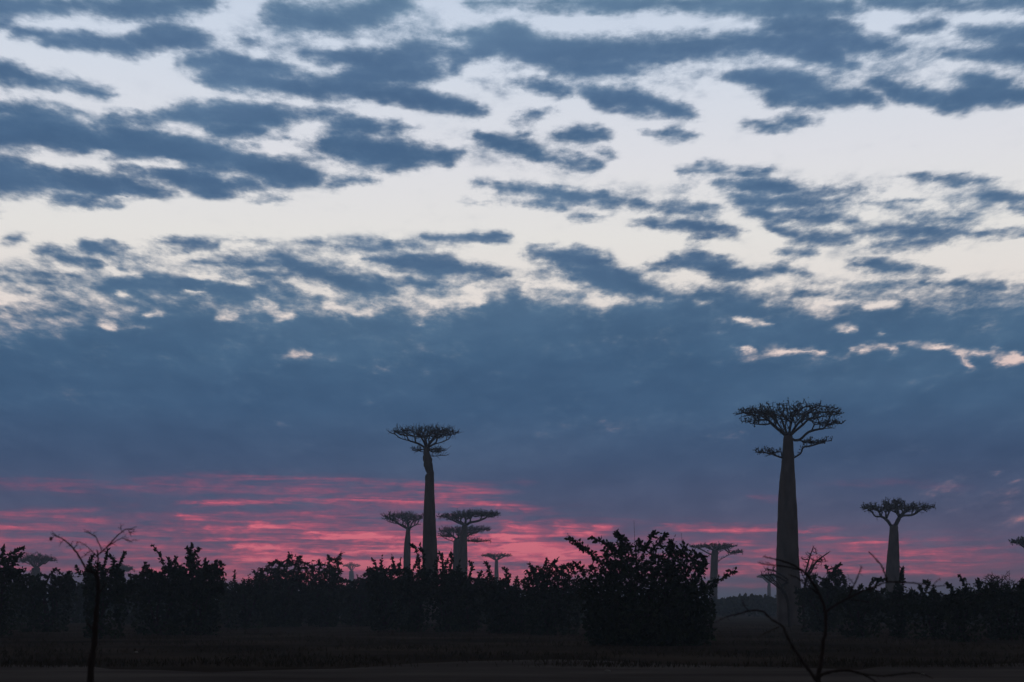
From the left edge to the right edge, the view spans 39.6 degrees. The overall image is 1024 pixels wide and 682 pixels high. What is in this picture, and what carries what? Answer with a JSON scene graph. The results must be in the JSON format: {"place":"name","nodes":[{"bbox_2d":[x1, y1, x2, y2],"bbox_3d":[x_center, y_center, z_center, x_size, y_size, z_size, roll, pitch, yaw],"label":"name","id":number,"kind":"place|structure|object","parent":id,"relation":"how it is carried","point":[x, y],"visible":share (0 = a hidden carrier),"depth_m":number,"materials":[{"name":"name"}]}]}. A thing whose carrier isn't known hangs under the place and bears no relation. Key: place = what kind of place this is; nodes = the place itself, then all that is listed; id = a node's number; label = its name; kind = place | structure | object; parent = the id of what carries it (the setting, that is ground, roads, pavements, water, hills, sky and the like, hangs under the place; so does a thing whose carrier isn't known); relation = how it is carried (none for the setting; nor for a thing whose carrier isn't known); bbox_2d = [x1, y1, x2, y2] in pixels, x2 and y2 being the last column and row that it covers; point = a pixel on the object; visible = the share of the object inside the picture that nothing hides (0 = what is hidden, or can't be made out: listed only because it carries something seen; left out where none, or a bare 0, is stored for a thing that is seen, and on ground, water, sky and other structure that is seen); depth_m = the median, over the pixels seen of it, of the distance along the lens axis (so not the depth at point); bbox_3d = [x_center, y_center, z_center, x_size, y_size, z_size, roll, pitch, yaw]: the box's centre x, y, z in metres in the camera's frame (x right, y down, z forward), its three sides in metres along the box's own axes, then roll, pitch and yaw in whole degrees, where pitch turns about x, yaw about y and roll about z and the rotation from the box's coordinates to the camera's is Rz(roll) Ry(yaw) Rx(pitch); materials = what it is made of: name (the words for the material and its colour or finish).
{"place":"outdoors","nodes":[
{"label":"outdoors","id":0,"kind":"place"},
{"bbox_2d":[0,612,1023,671],"bbox_3d":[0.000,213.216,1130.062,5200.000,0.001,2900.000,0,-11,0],"label":"ground","id":1,"kind":"structure","parent":0,"point":[746,621],"depth_m":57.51,"materials":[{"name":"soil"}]},
{"bbox_2d":[0,543,24,636],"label":"leafy bush","id":2,"kind":"object","parent":1,"relation":"on","point":[9,573],"visible":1,"depth_m":78.73,"materials":[{"name":"black plant"}]},
{"bbox_2d":[18,552,57,580],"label":"baobab tree","id":3,"kind":"object","parent":1,"relation":"on","point":[32,561],"visible":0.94,"depth_m":325.20,"materials":[{"name":"grey plant"}]},
{"bbox_2d":[10,567,79,631],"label":"leafy bush","id":4,"kind":"object","parent":1,"relation":"on","point":[61,587],"visible":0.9,"depth_m":93.22,"materials":[{"name":"black plant"}]},
{"bbox_2d":[53,574,96,622],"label":"leafy bush","id":5,"kind":"object","parent":1,"relation":"on","point":[78,609],"visible":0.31,"depth_m":148.11,"materials":[{"name":"black plant"}]},
{"bbox_2d":[48,523,137,681],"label":"bare sapling","id":6,"kind":"object","parent":1,"relation":"on","point":[92,656],"visible":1,"depth_m":12.77,"materials":[{"name":"brown plant"}]},
{"bbox_2d":[74,547,134,638],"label":"leafy bush","id":7,"kind":"object","parent":1,"relation":"on","point":[115,593],"visible":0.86,"depth_m":73.58,"materials":[{"name":"black plant"}]},
{"bbox_2d":[109,563,134,579],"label":"baobab tree","id":8,"kind":"object","parent":1,"relation":"on","point":[126,568],"visible":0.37,"depth_m":414.33,"materials":[{"name":"grey plant"}]},
{"bbox_2d":[128,545,190,634],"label":"leafy bush","id":9,"kind":"object","parent":1,"relation":"on","point":[156,586],"visible":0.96,"depth_m":83.31,"materials":[{"name":"green plant"}]},
{"bbox_2d":[169,542,227,634],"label":"leafy bush","id":10,"kind":"object","parent":1,"relation":"on","point":[206,582],"visible":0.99,"depth_m":83.35,"materials":[{"name":"black plant"}]},
{"bbox_2d":[206,584,250,624],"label":"leafy bush","id":11,"kind":"object","parent":1,"relation":"on","point":[222,618],"visible":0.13,"depth_m":133.35,"materials":[{"name":"black plant"}]},
{"bbox_2d":[220,570,274,628],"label":"leafy bush","id":12,"kind":"object","parent":1,"relation":"on","point":[245,593],"visible":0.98,"depth_m":107.91,"materials":[{"name":"black plant"}]},
{"bbox_2d":[252,551,312,626],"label":"leafy bush","id":13,"kind":"object","parent":1,"relation":"on","point":[289,582],"visible":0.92,"depth_m":117.71,"materials":[{"name":"black plant"}]},
{"bbox_2d":[304,552,351,626],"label":"leafy bush","id":14,"kind":"object","parent":1,"relation":"on","point":[329,595],"visible":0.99,"depth_m":117.88,"materials":[{"name":"black plant"}]},
{"bbox_2d":[343,562,360,586],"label":"baobab tree","id":15,"kind":"object","parent":1,"relation":"on","point":[351,574],"visible":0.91,"depth_m":749.32,"materials":[{"name":"grey plant"}]},
{"bbox_2d":[338,568,375,625],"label":"leafy bush","id":16,"kind":"object","parent":1,"relation":"on","point":[354,595],"visible":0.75,"depth_m":122.64,"materials":[{"name":"black plant"}]},
{"bbox_2d":[365,554,410,630],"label":"leafy bush","id":17,"kind":"object","parent":1,"relation":"on","point":[380,583],"visible":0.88,"depth_m":98.18,"materials":[{"name":"black plant"}]},
{"bbox_2d":[381,510,422,574],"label":"baobab tree","id":18,"kind":"object","parent":1,"relation":"on","point":[407,549],"visible":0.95,"depth_m":257.23,"materials":[{"name":"grey plant"}]},
{"bbox_2d":[391,542,434,631],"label":"leafy bush","id":19,"kind":"object","parent":1,"relation":"on","point":[413,590],"visible":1,"depth_m":93.30,"materials":[{"name":"black plant"}]},
{"bbox_2d":[388,423,460,622],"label":"baobab tree","id":20,"kind":"object","parent":1,"relation":"on","point":[429,537],"visible":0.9,"depth_m":149.17,"materials":[{"name":"grey plant"}]},
{"bbox_2d":[424,549,468,631],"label":"leafy bush","id":21,"kind":"object","parent":1,"relation":"on","point":[450,585],"visible":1,"depth_m":93.26,"materials":[{"name":"black plant"}]},
{"bbox_2d":[6,593,909,616],"bbox_3d":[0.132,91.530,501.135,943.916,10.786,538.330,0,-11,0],"label":"wood","id":22,"kind":"object","parent":1,"relation":"on","point":[730,605],"visible":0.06,"depth_m":250.30,"materials":[{"name":"black plant"}]},
{"bbox_2d":[437,524,491,570],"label":"baobab tree","id":23,"kind":"object","parent":1,"relation":"on","point":[447,531],"visible":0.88,"depth_m":272.02,"materials":[{"name":"grey plant"}]},
{"bbox_2d":[436,508,500,575],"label":"baobab tree","id":24,"kind":"object","parent":1,"relation":"on","point":[462,547],"visible":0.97,"depth_m":237.41,"materials":[{"name":"grey plant"}]},
{"bbox_2d":[449,560,490,630],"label":"leafy bush","id":25,"kind":"object","parent":1,"relation":"on","point":[472,618],"visible":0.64,"depth_m":96.12,"materials":[{"name":"black plant"}]},
{"bbox_2d":[481,552,511,584],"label":"baobab tree","id":26,"kind":"object","parent":1,"relation":"on","point":[496,557],"visible":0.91,"depth_m":424.19,"materials":[{"name":"grey plant"}]},
{"bbox_2d":[480,561,521,633],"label":"leafy bush","id":27,"kind":"object","parent":1,"relation":"on","point":[491,583],"visible":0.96,"depth_m":88.30,"materials":[{"name":"black plant"}]},
{"bbox_2d":[488,581,537,633],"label":"leafy bush","id":28,"kind":"object","parent":1,"relation":"on","point":[520,622],"visible":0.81,"depth_m":88.12,"materials":[{"name":"black plant"}]},
{"bbox_2d":[516,557,583,634],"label":"leafy bush","id":29,"kind":"object","parent":1,"relation":"on","point":[547,600],"visible":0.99,"depth_m":83.41,"materials":[{"name":"green plant"}]},
{"bbox_2d":[552,585,594,623],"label":"leafy bush","id":30,"kind":"object","parent":1,"relation":"on","point":[581,621],"visible":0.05,"depth_m":140.67,"materials":[{"name":"black plant"}]},
{"bbox_2d":[564,529,739,646],"bbox_3d":[5.882,10.683,61.267,6.425,5.171,4.557,7,-12,-32],"label":"leafy bush","id":31,"kind":"object","parent":1,"relation":"on","point":[672,616],"visible":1,"depth_m":60.58,"materials":[{"name":"green plant"}]},
{"bbox_2d":[689,541,743,599],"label":"baobab tree","id":32,"kind":"object","parent":1,"relation":"on","point":[714,564],"visible":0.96,"depth_m":276.29,"materials":[{"name":"grey plant"}]},
{"bbox_2d":[757,575,775,596],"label":"baobab tree","id":33,"kind":"object","parent":1,"relation":"on","point":[768,587],"visible":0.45,"depth_m":511.85,"materials":[{"name":"grey plant"}]},
{"bbox_2d":[760,566,790,626],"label":"bare tree","id":34,"kind":"object","parent":1,"relation":"on","point":[781,588],"visible":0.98,"depth_m":116.21,"materials":[{"name":"black plant"}]},
{"bbox_2d":[733,397,845,625],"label":"baobab tree","id":35,"kind":"object","parent":1,"relation":"on","point":[787,549],"visible":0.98,"depth_m":129.06,"materials":[{"name":"grey plant"}]},
{"bbox_2d":[799,548,828,630],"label":"bare tree","id":36,"kind":"object","parent":1,"relation":"on","point":[806,570],"visible":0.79,"depth_m":98.72,"materials":[{"name":"black plant"}]},
{"bbox_2d":[794,562,847,631],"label":"leafy bush","id":37,"kind":"object","parent":1,"relation":"on","point":[827,589],"visible":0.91,"depth_m":93.19,"materials":[{"name":"black plant"}]},
{"bbox_2d":[805,583,850,622],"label":"leafy bush","id":38,"kind":"object","parent":1,"relation":"on","point":[806,608],"visible":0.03,"depth_m":151.75,"materials":[{"name":"black plant"}]},
{"bbox_2d":[714,552,948,681],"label":"bare shrub","id":39,"kind":"object","parent":1,"relation":"on","point":[818,676],"visible":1,"depth_m":11.78,"materials":[{"name":"brown plant"}]},
{"bbox_2d":[833,577,887,637],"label":"leafy bush","id":40,"kind":"object","parent":1,"relation":"on","point":[868,609],"visible":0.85,"depth_m":76.42,"materials":[{"name":"black plant"}]},
{"bbox_2d":[853,587,894,622],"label":"leafy bush","id":41,"kind":"object","parent":1,"relation":"on","point":[879,613],"visible":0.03,"depth_m":149.89,"materials":[{"name":"black plant"}]},
{"bbox_2d":[877,566,911,638],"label":"leafy bush","id":42,"kind":"object","parent":1,"relation":"on","point":[894,604],"visible":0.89,"depth_m":74.50,"materials":[{"name":"black plant"}]},
{"bbox_2d":[860,497,935,617],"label":"baobab tree","id":43,"kind":"object","parent":1,"relation":"on","point":[892,567],"visible":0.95,"depth_m":187.88,"materials":[{"name":"grey plant"}]},
{"bbox_2d":[905,586,942,622],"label":"leafy bush","id":44,"kind":"object","parent":1,"relation":"on","point":[917,613],"visible":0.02,"depth_m":148.63,"materials":[{"name":"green plant"}]},
{"bbox_2d":[904,579,955,638],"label":"leafy bush","id":45,"kind":"object","parent":1,"relation":"on","point":[930,605],"visible":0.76,"depth_m":72.52,"materials":[{"name":"black plant"}]},
{"bbox_2d":[936,574,988,641],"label":"leafy bush","id":46,"kind":"object","parent":1,"relation":"on","point":[961,608],"visible":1,"depth_m":66.65,"materials":[{"name":"black plant"}]},
{"bbox_2d":[940,583,1010,623],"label":"leafy bush","id":47,"kind":"object","parent":1,"relation":"on","point":[979,615],"visible":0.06,"depth_m":140.08,"materials":[{"name":"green plant"}]},
{"bbox_2d":[976,577,1023,639],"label":"leafy bush","id":48,"kind":"object","parent":1,"relation":"on","point":[1006,603],"visible":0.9,"depth_m":70.52,"materials":[{"name":"black plant"}]},
{"bbox_2d":[983,571,1017,634],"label":"bare tree","id":49,"kind":"object","parent":1,"relation":"on","point":[1000,581],"visible":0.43,"depth_m":82.75,"materials":[{"name":"black plant"}]},
{"bbox_2d":[1008,536,1023,547],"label":"baobab tree","id":50,"kind":"object","parent":1,"relation":"on","point":[1020,542],"visible":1,"depth_m":218.02,"materials":[{"name":"grey plant"}]},
{"bbox_2d":[0,659,1023,681],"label":"dirt road","id":51,"kind":"structure","parent":0,"point":[492,671],"depth_m":34.33,"materials":[{"name":"brown soil"}]},
{"bbox_2d":[0,0,1023,599],"label":"sky","id":52,"kind":"structure","parent":0,"point":[245,245],"materials":[{"name":"blue"}]}
]}

